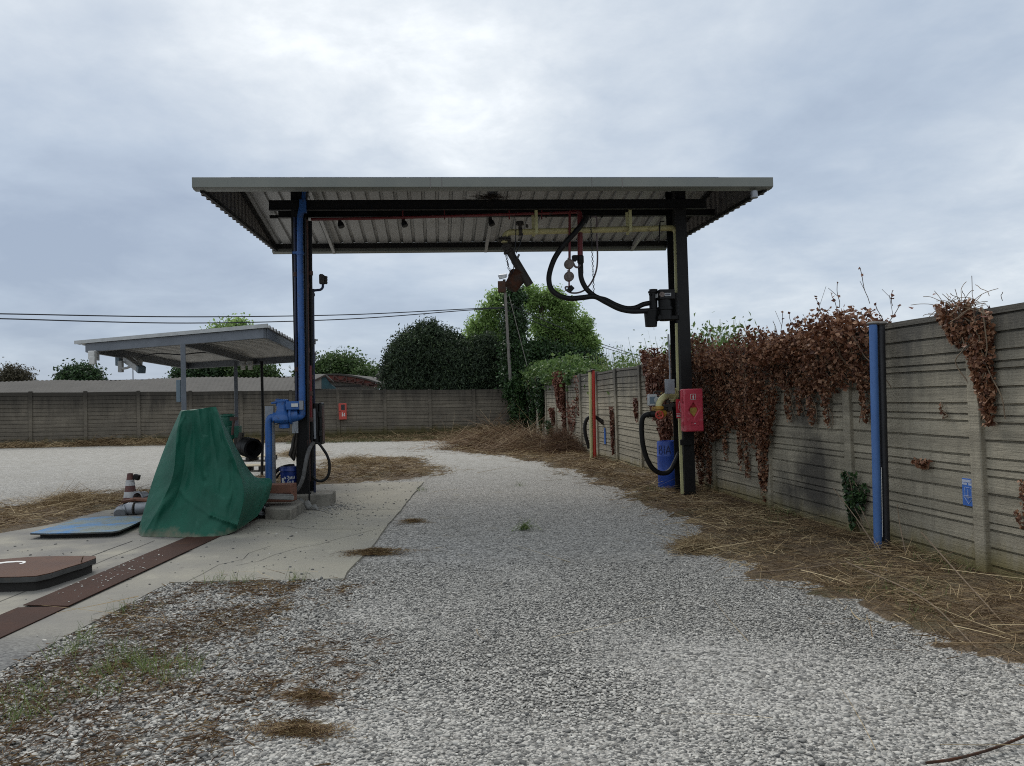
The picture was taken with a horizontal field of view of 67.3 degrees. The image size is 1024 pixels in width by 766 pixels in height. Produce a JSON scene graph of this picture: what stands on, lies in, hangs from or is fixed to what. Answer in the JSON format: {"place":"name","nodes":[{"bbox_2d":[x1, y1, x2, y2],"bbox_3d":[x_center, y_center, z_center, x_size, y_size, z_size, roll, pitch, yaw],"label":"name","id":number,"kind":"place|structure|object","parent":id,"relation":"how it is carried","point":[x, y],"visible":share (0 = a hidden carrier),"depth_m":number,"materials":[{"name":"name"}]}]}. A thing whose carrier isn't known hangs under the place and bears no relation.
{"place":"outdoors","nodes":[
{"label":"outdoors","id":0,"kind":"place"},
{"bbox_2d":[0,557,997,672],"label":"gravel","id":1,"kind":"structure","parent":0,"point":[310,603],"depth_m":5.84,"materials":[{"name":"gravel"}]},
{"bbox_2d":[0,439,1023,765],"bbox_3d":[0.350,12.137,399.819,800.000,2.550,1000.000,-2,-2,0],"label":"ground","id":2,"kind":"structure","parent":0,"point":[470,519],"depth_m":5.91,"materials":[{"name":"gravel"}]},
{"bbox_2d":[0,357,39,381],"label":"bush","id":3,"kind":"object","parent":2,"relation":"on","point":[8,373],"visible":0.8,"depth_m":57.72,"materials":[{"name":"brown plant"}]},
{"bbox_2d":[1,472,147,514],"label":"clippings","id":4,"kind":"object","parent":2,"relation":"on","point":[71,497],"visible":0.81,"depth_m":13.10,"materials":[{"name":"plant"}]},
{"bbox_2d":[48,358,111,380],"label":"tree","id":5,"kind":"object","parent":2,"relation":"on","point":[79,372],"visible":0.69,"depth_m":59.38,"materials":[{"name":"green plant"}]},
{"bbox_2d":[117,473,136,506],"bbox_3d":[-6.411,1.785,12.907,0.340,0.540,0.340,-1,-2,-17],"label":"traffic cone","id":6,"kind":"object","parent":2,"relation":"on","point":[130,489],"visible":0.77,"depth_m":12.85,"materials":[{"name":"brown plastic"}]},
{"bbox_2d":[0,376,294,392],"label":"long shed","id":7,"kind":"structure","parent":2,"relation":"on","point":[203,384],"depth_m":44.99,"materials":[{"name":"grey paint"}]},
{"bbox_2d":[162,367,227,378],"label":"bush","id":8,"kind":"object","parent":2,"relation":"on","point":[175,372],"visible":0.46,"depth_m":56.04,"materials":[{"name":"green plant"}]},
{"bbox_2d":[74,324,316,474],"bbox_3d":[-6.037,0.731,15.577,3.685,2.913,8.586,-1,-2,-8],"label":"shelter","id":9,"kind":"object","parent":2,"relation":"on","point":[257,344],"visible":0.71,"depth_m":14.24,"materials":[{"name":"metal"}]},
{"bbox_2d":[118,356,145,372],"bbox_3d":[-7.225,-0.348,14.570,0.248,0.371,0.892,0,-2,-44],"label":"security camera","id":10,"kind":"object","parent":9,"relation":"attached to","point":[133,364],"visible":1,"depth_m":14.63,"materials":[{"name":"plastic"}]},
{"bbox_2d":[0,576,404,765],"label":"dry weeds","id":11,"kind":"object","parent":2,"relation":"on","point":[125,665],"visible":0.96,"depth_m":4.64,"materials":[{"name":"plant"}]},
{"bbox_2d":[0,481,423,670],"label":"concrete pad","id":12,"kind":"object","parent":2,"relation":"on","point":[20,644],"visible":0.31,"depth_m":8.68,"materials":[{"name":"concrete"}]},
{"bbox_2d":[0,606,66,637],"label":"drain cover","id":13,"kind":"object","parent":12,"relation":"on","point":[15,619],"visible":1,"depth_m":6.07,"materials":[{"name":"metal"}]},
{"bbox_2d":[0,556,95,591],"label":"pit hatch","id":14,"kind":"object","parent":12,"relation":"on","point":[29,573],"visible":0.96,"depth_m":7.26,"materials":[{"name":"metal"}]},
{"bbox_2d":[30,516,141,537],"bbox_3d":[-5.580,1.953,10.352,1.133,0.129,1.426,-2,-2,0],"label":"pit hatch","id":15,"kind":"object","parent":12,"relation":"on","point":[104,526],"visible":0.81,"depth_m":10.07,"materials":[{"name":"metal"}]},
{"bbox_2d":[23,549,190,606],"bbox_3d":[-3.873,1.877,7.596,0.405,0.023,2.480,-2,-2,0],"label":"drain cover","id":16,"kind":"object","parent":12,"relation":"on","point":[89,588],"visible":0.96,"depth_m":7.27,"materials":[{"name":"metal"}]},
{"bbox_2d":[113,502,145,515],"bbox_3d":[-5.785,1.936,11.751,0.539,0.241,0.232,-1,-2,-17],"label":"steel elbow","id":17,"kind":"object","parent":12,"relation":"on","point":[131,508],"visible":0.88,"depth_m":11.68,"materials":[{"name":"metal"}]},
{"bbox_2d":[138,407,271,537],"bbox_3d":[-4.304,1.164,10.907,1.712,1.638,2.706,-1,-2,-21],"label":"tarpaulin","id":18,"kind":"object","parent":12,"relation":"on","point":[206,482],"visible":1,"depth_m":10.04,"materials":[{"name":"fabric"}]},
{"bbox_2d":[159,518,257,549],"bbox_3d":[-3.883,1.941,9.991,0.405,0.022,2.330,-2,-2,0],"label":"drain cover","id":19,"kind":"object","parent":12,"relation":"on","point":[191,543],"visible":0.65,"depth_m":9.24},
{"bbox_2d":[7,482,418,640],"bbox_3d":[-4.016,1.962,10.475,4.659,0.114,10.979,-2,-2,0],"label":"rubble","id":20,"kind":"object","parent":12,"relation":"on","point":[321,577],"visible":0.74,"depth_m":9.33,"materials":[{"name":"stone"}]},
{"bbox_2d":[220,414,261,458],"bbox_3d":[-4.636,1.001,13.060,0.790,0.961,0.373,-2,-2,29],"label":"pump","id":21,"kind":"object","parent":12,"relation":"on","point":[249,447],"visible":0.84,"depth_m":12.96,"materials":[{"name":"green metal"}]},
{"bbox_2d":[265,406,275,482],"bbox_3d":[-3.985,1.203,12.698,0.133,1.644,0.116,-2,-2,-6],"label":"channel post","id":22,"kind":"object","parent":12,"relation":"on","point":[269,410],"visible":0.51,"depth_m":12.66,"materials":[{"name":"metal"}]},
{"bbox_2d":[265,499,303,519],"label":"plinth","id":23,"kind":"structure","parent":12,"relation":"on","point":[284,510],"depth_m":11.11,"materials":[{"name":"concrete"}]},
{"bbox_2d":[267,483,296,501],"bbox_3d":[-3.581,1.699,11.934,0.400,0.270,0.264,-2,-2,4],"label":"hollow block","id":24,"kind":"object","parent":23,"relation":"on","point":[283,488],"depth_m":11.81,"materials":[{"name":"brick"}]},
{"bbox_2d":[279,466,296,482],"bbox_3d":[-3.678,1.565,12.716,0.330,0.365,0.330,-2,-2,0],"label":"pail","id":25,"kind":"object","parent":24,"relation":"on","point":[288,474],"visible":0.69,"depth_m":12.59,"materials":[{"name":"blue plastic"}]},
{"bbox_2d":[305,217,309,500],"bbox_3d":[-3.309,-0.319,12.434,0.066,4.748,0.028,-2,-2,-6],"label":"service pipe","id":26,"kind":"object","parent":12,"relation":"on","point":[307,356],"visible":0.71,"depth_m":12.43,"materials":[{"name":"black metal"}]},
{"bbox_2d":[297,490,335,506],"bbox_3d":[-3.296,1.927,12.742,0.660,0.220,0.620,-2,-2,-6],"label":"pedestal","id":27,"kind":"object","parent":12,"relation":"on","point":[323,498],"visible":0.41,"depth_m":12.46,"materials":[{"name":"concrete"}]},
{"bbox_2d":[313,274,327,491],"bbox_3d":[-3.197,0.077,12.842,0.310,3.805,0.096,-2,-2,0],"label":"stand pipe","id":28,"kind":"object","parent":27,"relation":"on","point":[323,279],"visible":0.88,"depth_m":12.82,"materials":[{"name":"black paint"}]},
{"bbox_2d":[200,312,253,328],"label":"tree","id":29,"kind":"object","parent":2,"relation":"on","point":[236,319],"visible":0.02,"depth_m":61.70,"materials":[{"name":"green plant"}]},
{"bbox_2d":[0,426,456,447],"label":"dry grass","id":30,"kind":"structure","parent":2,"relation":"on","point":[115,441],"depth_m":32.10,"materials":[{"name":"plant"}]},
{"bbox_2d":[216,363,284,376],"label":"bush","id":31,"kind":"object","parent":2,"relation":"on","point":[270,370],"visible":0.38,"depth_m":56.21,"materials":[{"name":"green plant"}]},
{"bbox_2d":[0,389,511,444],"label":"boundary wall","id":32,"kind":"structure","parent":2,"relation":"on","point":[44,416],"depth_m":33.86,"materials":[{"name":"concrete"}]},
{"bbox_2d":[0,481,528,731],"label":"green weeds","id":33,"kind":"object","parent":2,"relation":"on","point":[115,660],"visible":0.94,"depth_m":4.81,"materials":[{"name":"plant"}]},
{"bbox_2d":[258,685,356,706],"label":"clippings","id":34,"kind":"object","parent":2,"relation":"on","point":[310,693],"visible":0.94,"depth_m":4.39,"materials":[{"name":"plant"}]},
{"bbox_2d":[315,374,335,388],"bbox_3d":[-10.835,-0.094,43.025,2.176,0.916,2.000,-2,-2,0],"label":"shed","id":35,"kind":"structure","parent":2,"relation":"on","point":[322,383],"depth_m":42.19,"materials":[{"name":"teal paint"}]},
{"bbox_2d":[289,346,376,375],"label":"tree","id":36,"kind":"object","parent":2,"relation":"on","point":[336,362],"visible":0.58,"depth_m":55.13,"materials":[{"name":"green plant"}]},
{"bbox_2d":[294,373,381,389],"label":"arched shed","id":37,"kind":"structure","parent":2,"relation":"on","point":[348,382],"depth_m":45.13,"materials":[{"name":"grey paint"}]},
{"bbox_2d":[350,361,382,389],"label":"bush","id":38,"kind":"object","parent":2,"relation":"on","point":[369,371],"visible":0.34,"depth_m":53.59,"materials":[{"name":"green plant"}]},
{"bbox_2d":[284,435,450,443],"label":"turf","id":39,"kind":"structure","parent":2,"relation":"on","point":[363,440],"depth_m":33.13,"materials":[{"name":"plant"}]},
{"bbox_2d":[314,547,446,557],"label":"clippings","id":40,"kind":"object","parent":2,"relation":"on","point":[368,551],"visible":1,"depth_m":8.52,"materials":[{"name":"plant"}]},
{"bbox_2d":[293,450,488,465],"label":"clippings","id":41,"kind":"object","parent":2,"relation":"on","point":[356,458],"visible":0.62,"depth_m":21.36,"materials":[{"name":"plant"}]},
{"bbox_2d":[366,314,468,389],"bbox_3d":[-4.500,-0.332,40.041,6.083,6.477,4.363,-2,-2,0],"label":"cypress","id":42,"kind":"object","parent":2,"relation":"on","point":[410,361],"visible":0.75,"depth_m":39.21,"materials":[{"name":"green plant"}]},
{"bbox_2d":[364,404,552,452],"bbox_3d":[-0.086,2.038,27.731,8.057,2.801,9.213,-3,-2,44],"label":"brush pile","id":43,"kind":"object","parent":2,"relation":"on","point":[479,439],"visible":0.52,"depth_m":27.46,"materials":[{"name":"plant"}]},
{"bbox_2d":[402,422,527,444],"bbox_3d":[-2.011,2.133,31.049,6.618,2.056,3.394,-2,-2,0],"label":"brush pile","id":44,"kind":"object","parent":2,"relation":"on","point":[454,437],"visible":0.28,"depth_m":30.96,"materials":[{"name":"plant"}]},
{"bbox_2d":[428,325,502,389],"bbox_3d":[-2.259,-0.002,39.005,4.561,5.712,3.378,-2,-2,0],"label":"cypress","id":45,"kind":"object","parent":2,"relation":"on","point":[475,366],"visible":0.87,"depth_m":38.38,"materials":[{"name":"green plant"}]},
{"bbox_2d":[192,177,772,495],"bbox_3d":[-0.478,-0.747,14.097,8.690,5.758,5.404,-2,-2,-6],"label":"canopy","id":46,"kind":"object","parent":2,"relation":"on","point":[264,210],"visible":0.89,"depth_m":13.51,"materials":[{"name":"metal"}]},
{"bbox_2d":[265,192,306,479],"bbox_3d":[-3.687,-0.741,12.503,0.736,4.962,0.330,-2,-2,0],"label":"pipe","id":47,"kind":"object","parent":46,"relation":"attached to","point":[286,414],"visible":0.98,"depth_m":12.49,"materials":[{"name":"metal"}]},
{"bbox_2d":[293,217,297,400],"bbox_3d":[-3.553,-1.164,12.616,0.076,3.126,0.062,-2,-2,0],"label":"service pipe","id":48,"kind":"object","parent":46,"relation":"attached to","point":[295,318],"visible":0.92,"depth_m":12.60,"materials":[{"name":"metal"}]},
{"bbox_2d":[306,220,310,443],"bbox_3d":[-3.334,-0.539,12.559,0.095,4.282,0.063,-2,-2,0],"label":"service pipe","id":49,"kind":"object","parent":46,"relation":"attached to","point":[308,327],"visible":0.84,"depth_m":12.56,"materials":[{"name":"metal"}]},
{"bbox_2d":[297,442,314,491],"bbox_3d":[-3.316,1.381,12.299,0.272,0.863,0.504,-3,-2,45],"label":"ribbed hose","id":50,"kind":"object","parent":49,"relation":"attached to","point":[305,464],"visible":0.76,"depth_m":12.17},
{"bbox_2d":[309,221,313,480],"bbox_3d":[-3.303,-0.533,12.663,0.108,4.294,0.063,-2,-2,0],"label":"service pipe","id":51,"kind":"object","parent":46,"relation":"attached to","point":[311,323],"visible":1,"depth_m":12.66,"materials":[{"name":"metal"}]},
{"bbox_2d":[308,221,314,462],"bbox_3d":[-3.341,-0.688,12.743,0.103,4.017,0.061,-2,-2,0],"label":"support post","id":52,"kind":"object","parent":46,"relation":"attached to","point":[309,310],"visible":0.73,"depth_m":12.74,"materials":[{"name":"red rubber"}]},
{"bbox_2d":[313,402,324,444],"bbox_3d":[-3.229,0.678,12.876,0.144,0.700,0.380,-2,-2,-6],"label":"control box","id":53,"kind":"object","parent":46,"relation":"attached to","point":[319,422],"visible":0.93,"depth_m":12.72,"materials":[{"name":"black plastic"}]},
{"bbox_2d":[311,210,576,220],"bbox_3d":[-1.125,-2.859,13.092,4.506,0.166,0.048,-2,-2,-6],"label":"long pipe","id":54,"kind":"object","parent":46,"relation":"attached to","point":[509,214],"visible":0.98,"depth_m":13.07,"materials":[{"name":"metal"}]},
{"bbox_2d":[564,211,580,292],"bbox_3d":[1.040,-2.271,13.274,0.311,1.414,0.110,-1,-2,-7],"label":"pull line","id":55,"kind":"object","parent":54,"relation":"hanging from","point":[569,263],"visible":1,"depth_m":13.23,"materials":[{"name":"red paint"}]},
{"bbox_2d":[462,191,527,201],"bbox_3d":[-0.299,-3.155,12.972,1.226,0.309,0.599,-2,-2,0],"label":"nest","id":56,"kind":"object","parent":46,"relation":"on","point":[492,196],"visible":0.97,"depth_m":12.95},
{"bbox_2d":[570,210,583,267],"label":"drop pipe","id":57,"kind":"object","parent":46,"relation":"hanging from","point":[579,258],"visible":0.88,"depth_m":13.35,"materials":[{"name":"metal"}]},
{"bbox_2d":[578,268,649,308],"bbox_3d":[1.779,-1.626,13.359,1.261,0.758,0.088,-2,-2,-6],"label":"hose","id":58,"kind":"object","parent":57,"relation":"attached to","point":[586,288],"visible":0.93,"depth_m":13.30,"materials":[{"name":"black rubber"}]},
{"bbox_2d":[498,210,678,390],"bbox_3d":[1.367,-1.417,13.364,3.167,3.195,0.275,-1,-2,-6],"label":"overhead pipe","id":59,"kind":"object","parent":46,"relation":"hanging from","point":[505,238],"visible":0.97,"depth_m":13.33,"materials":[{"name":"metal"}]},
{"bbox_2d":[505,254,523,291],"bbox_3d":[0.066,-1.947,13.322,0.389,0.749,0.373,-2,-2,0],"label":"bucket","id":60,"kind":"object","parent":59,"relation":"hanging from","point":[514,282],"visible":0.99,"depth_m":13.20,"materials":[{"name":"metal"}]},
{"bbox_2d":[652,388,678,418],"bbox_3d":[2.654,0.360,13.439,0.501,0.539,0.353,-1,-2,-18],"label":"valve group","id":61,"kind":"object","parent":59,"relation":"attached to","point":[660,409],"visible":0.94,"depth_m":13.33,"materials":[{"name":"yellow paint"}]},
{"bbox_2d":[639,411,678,475],"bbox_3d":[2.653,1.058,13.459,0.870,1.150,0.325,-1,-2,-22],"label":"hose","id":62,"kind":"object","parent":61,"relation":"hanging from","point":[650,414],"visible":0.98,"depth_m":13.41,"materials":[{"name":"black rubber"}]},
{"bbox_2d":[648,289,678,320],"bbox_3d":[2.650,-1.360,13.411,0.557,0.558,0.426,-2,-2,0],"label":"flow meter","id":63,"kind":"object","parent":46,"relation":"attached to","point":[660,300],"visible":0.94,"depth_m":13.27,"materials":[{"name":"black plastic"}]},
{"bbox_2d":[546,215,651,313],"bbox_3d":[1.496,-2.044,13.273,1.837,1.736,0.151,-2,-2,-6],"label":"hose","id":64,"kind":"object","parent":63,"relation":"attached to","point":[568,239],"visible":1,"depth_m":13.20,"materials":[{"name":"black rubber"}]},
{"bbox_2d":[644,309,658,326],"bbox_3d":[2.427,-1.098,13.386,0.262,0.354,0.264,-2,-2,0],"label":"bucket","id":65,"kind":"object","parent":63,"relation":"hanging from","point":[650,316],"visible":0.96,"depth_m":13.29,"materials":[{"name":"black plastic"}]},
{"bbox_2d":[664,334,674,393],"bbox_3d":[2.706,-0.328,13.245,0.158,1.029,0.096,-2,-2,0],"label":"terminal box","id":66,"kind":"object","parent":46,"relation":"attached to","point":[669,385],"visible":1,"depth_m":13.20,"materials":[{"name":"metal"}]},
{"bbox_2d":[678,418,683,493],"bbox_3d":[2.927,1.175,13.329,0.054,1.508,0.030,-2,-2,-6],"label":"pipe cover","id":67,"kind":"object","parent":46,"relation":"attached to","point":[681,459],"visible":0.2,"depth_m":13.31,"materials":[{"name":"metal"}]},
{"bbox_2d":[680,388,703,431],"bbox_3d":[3.052,0.461,13.067,0.375,0.725,0.218,-2,-2,0],"label":"extinguisher cabinet","id":68,"kind":"object","parent":46,"relation":"attached to","point":[691,406],"visible":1,"depth_m":12.98,"materials":[{"name":"red plastic"}]},
{"bbox_2d":[460,285,506,345],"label":"robinia","id":69,"kind":"object","parent":2,"relation":"on","point":[488,317],"visible":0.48,"depth_m":40.77,"materials":[{"name":"green plant"}]},
{"bbox_2d":[410,405,588,456],"bbox_3d":[-0.291,1.966,25.344,6.515,2.536,6.344,-1,-2,-26],"label":"brush pile","id":70,"kind":"object","parent":2,"relation":"on","point":[515,442],"visible":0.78,"depth_m":24.93,"materials":[{"name":"plant"}]},
{"bbox_2d":[498,273,511,379],"bbox_3d":[-0.244,-1.308,36.059,0.651,7.775,0.475,-2,-2,0],"label":"utility pole","id":71,"kind":"object","parent":2,"relation":"on","point":[501,287],"visible":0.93,"depth_m":36.01,"materials":[{"name":"grey concrete"}]},
{"bbox_2d":[0,308,499,323],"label":"overhead cable","id":72,"kind":"object","parent":71,"relation":"attached to","point":[226,322],"visible":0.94,"depth_m":28.39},
{"bbox_2d":[0,307,504,316],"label":"overhead cable","id":73,"kind":"object","parent":71,"relation":"attached to","point":[229,316],"visible":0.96,"depth_m":28.73,"materials":[{"name":"rubber"}]},
{"bbox_2d":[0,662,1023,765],"bbox_3d":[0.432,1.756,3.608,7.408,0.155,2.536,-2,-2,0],"label":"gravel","id":74,"kind":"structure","parent":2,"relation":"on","point":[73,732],"depth_m":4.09,"materials":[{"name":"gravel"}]},
{"bbox_2d":[213,714,379,746],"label":"clippings","id":75,"kind":"object","parent":74,"relation":"on","point":[301,727],"visible":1,"depth_m":3.93,"materials":[{"name":"plant"}]},
{"bbox_2d":[925,735,1023,763],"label":"wire","id":76,"kind":"object","parent":74,"relation":"on","point":[974,753],"visible":0.98,"depth_m":3.55,"materials":[{"name":"metal"}]},
{"bbox_2d":[0,434,1023,749],"bbox_3d":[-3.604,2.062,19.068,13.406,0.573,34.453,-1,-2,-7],"label":"dry grass","id":77,"kind":"structure","parent":2,"relation":"on","point":[598,471],"depth_m":8.84,"materials":[{"name":"plant"}]},
{"bbox_2d":[494,285,534,403],"bbox_3d":[0.111,-1.097,37.223,2.075,7.692,3.233,-2,-2,0],"label":"ivy tree","id":78,"kind":"object","parent":2,"relation":"on","point":[519,297],"visible":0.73,"depth_m":36.62,"materials":[{"name":"green plant"}]},
{"bbox_2d":[503,415,589,454],"bbox_3d":[1.395,1.955,24.918,4.488,2.165,5.984,-2,-2,0],"label":"brush pile","id":79,"kind":"object","parent":2,"relation":"on","point":[562,436],"visible":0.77,"depth_m":24.50,"materials":[{"name":"plant"}]},
{"bbox_2d":[521,283,603,352],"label":"robinia","id":80,"kind":"object","parent":2,"relation":"on","point":[546,305],"visible":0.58,"depth_m":40.23,"materials":[{"name":"green plant"}]},
{"bbox_2d":[525,332,612,367],"bbox_3d":[2.418,0.071,39.146,5.556,5.446,3.162,-2,-2,0],"label":"bush","id":81,"kind":"object","parent":2,"relation":"on","point":[543,350],"visible":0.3,"depth_m":38.87,"materials":[{"name":"green plant"}]},
{"bbox_2d":[587,369,596,458],"bbox_3d":[2.283,0.912,21.682,0.248,2.602,0.156,-2,-2,0],"label":"pipe pair","id":82,"kind":"object","parent":2,"relation":"on","point":[592,410],"visible":0.87,"depth_m":21.65,"materials":[{"name":"yellow paint"}]},
{"bbox_2d":[571,311,758,396],"bbox_3d":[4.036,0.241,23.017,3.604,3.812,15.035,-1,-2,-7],"label":"hedge","id":83,"kind":"object","parent":2,"relation":"on","point":[722,338],"visible":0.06,"depth_m":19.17,"materials":[{"name":"green plant"}]},
{"bbox_2d":[657,440,674,487],"bbox_3d":[2.966,1.542,14.512,0.444,0.900,0.445,-2,-2,0],"label":"barrel","id":84,"kind":"object","parent":2,"relation":"on","point":[665,453],"visible":0.73,"depth_m":14.33,"materials":[{"name":"blue plastic"}]},
{"bbox_2d":[648,513,761,558],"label":"clippings","id":85,"kind":"object","parent":2,"relation":"on","point":[694,546],"visible":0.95,"depth_m":8.40,"materials":[{"name":"plant"}]},
{"bbox_2d":[526,302,1023,582],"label":"boundary wall","id":86,"kind":"structure","parent":2,"relation":"on","point":[807,462],"depth_m":8.37,"materials":[{"name":"concrete"}]},
{"bbox_2d":[501,372,529,434],"bbox_3d":[0.310,1.114,35.865,1.335,3.397,1.336,-3,-2,44],"label":"ivy","id":87,"kind":"object","parent":86,"relation":"attached to","point":[512,390],"visible":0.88,"depth_m":35.58,"materials":[{"name":"green plant"}]},
{"bbox_2d":[524,380,535,431],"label":"ivy","id":88,"kind":"object","parent":86,"relation":"attached to","point":[531,406],"visible":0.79,"depth_m":34.14,"materials":[{"name":"green plant"}]},
{"bbox_2d":[531,376,544,433],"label":"ivy","id":89,"kind":"object","parent":86,"relation":"attached to","point":[538,394],"visible":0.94,"depth_m":31.84,"materials":[{"name":"green plant"}]},
{"bbox_2d":[551,370,566,432],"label":"creeper","id":90,"kind":"object","parent":86,"relation":"attached to","point":[559,392],"visible":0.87,"depth_m":27.27,"materials":[{"name":"red plant"}]},
{"bbox_2d":[519,350,605,391],"bbox_3d":[1.870,-0.343,31.451,2.230,1.800,11.694,-1,-2,-9],"label":"ivy","id":91,"kind":"object","parent":86,"relation":"attached to","point":[568,366],"visible":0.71,"depth_m":28.15,"materials":[{"name":"green plant"}]},
{"bbox_2d":[566,375,578,435],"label":"creeper","id":92,"kind":"object","parent":86,"relation":"attached to","point":[568,409],"visible":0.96,"depth_m":25.78,"materials":[{"name":"red plant"}]},
{"bbox_2d":[609,406,614,454],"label":"creeper","id":93,"kind":"object","parent":86,"relation":"attached to","point":[612,419],"visible":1,"depth_m":20.67,"materials":[{"name":"red plant"}]},
{"bbox_2d":[639,347,672,440],"bbox_3d":[3.076,0.291,16.582,0.381,2.150,1.764,-1,-2,-9],"label":"creeper","id":94,"kind":"object","parent":86,"relation":"attached to","point":[652,385],"visible":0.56,"depth_m":16.48,"materials":[{"name":"red plant"}]},
{"bbox_2d":[646,267,900,501],"bbox_3d":[3.688,0.285,12.259,0.898,3.183,7.676,-1,-2,-7],"label":"creeper","id":95,"kind":"object","parent":86,"relation":"attached to","point":[789,350],"visible":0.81,"depth_m":11.19,"materials":[{"name":"red plant"}]},
{"bbox_2d":[911,457,932,469],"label":"creeper","id":96,"kind":"object","parent":86,"relation":"attached to","point":[923,464],"visible":1,"depth_m":8.04,"materials":[{"name":"red plant"}]},
{"bbox_2d":[909,276,1002,323],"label":"twigs","id":97,"kind":"object","parent":86,"relation":"on","point":[969,308],"visible":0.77,"depth_m":7.27,"materials":[{"name":"red plant"}]},
{"bbox_2d":[962,478,972,506],"bbox_3d":[4.419,1.059,7.450,0.014,0.265,0.155,-1,-2,-7],"label":"earth sign","id":98,"kind":"object","parent":86,"relation":"attached to","point":[967,490],"visible":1,"depth_m":7.46,"materials":[{"name":"plastic"}]},
{"bbox_2d":[933,298,1005,426],"bbox_3d":[4.296,-0.197,7.324,0.251,1.226,0.793,-1,-2,-7],"label":"creeper","id":99,"kind":"object","parent":86,"relation":"attached to","point":[982,374],"visible":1,"depth_m":7.15,"materials":[{"name":"red plant"}]},
{"bbox_2d":[1013,479,1023,529],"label":"creeper","id":100,"kind":"object","parent":86,"relation":"attached to","point":[1018,518],"visible":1,"depth_m":6.74,"materials":[{"name":"red plant"}]},
{"bbox_2d":[635,484,997,618],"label":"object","id":101,"kind":"object","parent":2,"relation":"on","point":[886,588],"visible":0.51,"depth_m":7.29,"materials":[{"name":"plant"}]},
{"bbox_2d":[840,470,869,532],"bbox_3d":[4.122,1.449,9.275,0.175,0.782,0.454,-1,-2,-9],"label":"ivy","id":102,"kind":"object","parent":2,"relation":"on","point":[855,498],"visible":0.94,"depth_m":9.28,"materials":[{"name":"green plant"}]},
{"bbox_2d":[866,321,889,548],"bbox_3d":[4.076,0.594,8.504,0.256,2.554,0.144,-2,-2,0],"label":"pipe pair","id":103,"kind":"object","parent":2,"relation":"on","point":[879,448],"visible":0.91,"depth_m":8.47,"materials":[{"name":"blue paint"}]},
{"bbox_2d":[846,562,976,648],"bbox_3d":[3.182,1.718,6.181,0.138,0.064,2.405,-2,-2,5],"label":"stalk","id":104,"kind":"object","parent":2,"relation":"on","point":[915,594],"visible":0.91,"depth_m":6.20,"materials":[{"name":"plant"}]},
{"bbox_2d":[0,0,1023,380],"label":"sky","id":105,"kind":"structure","parent":0,"point":[889,134],"materials":[{"name":"grey"}]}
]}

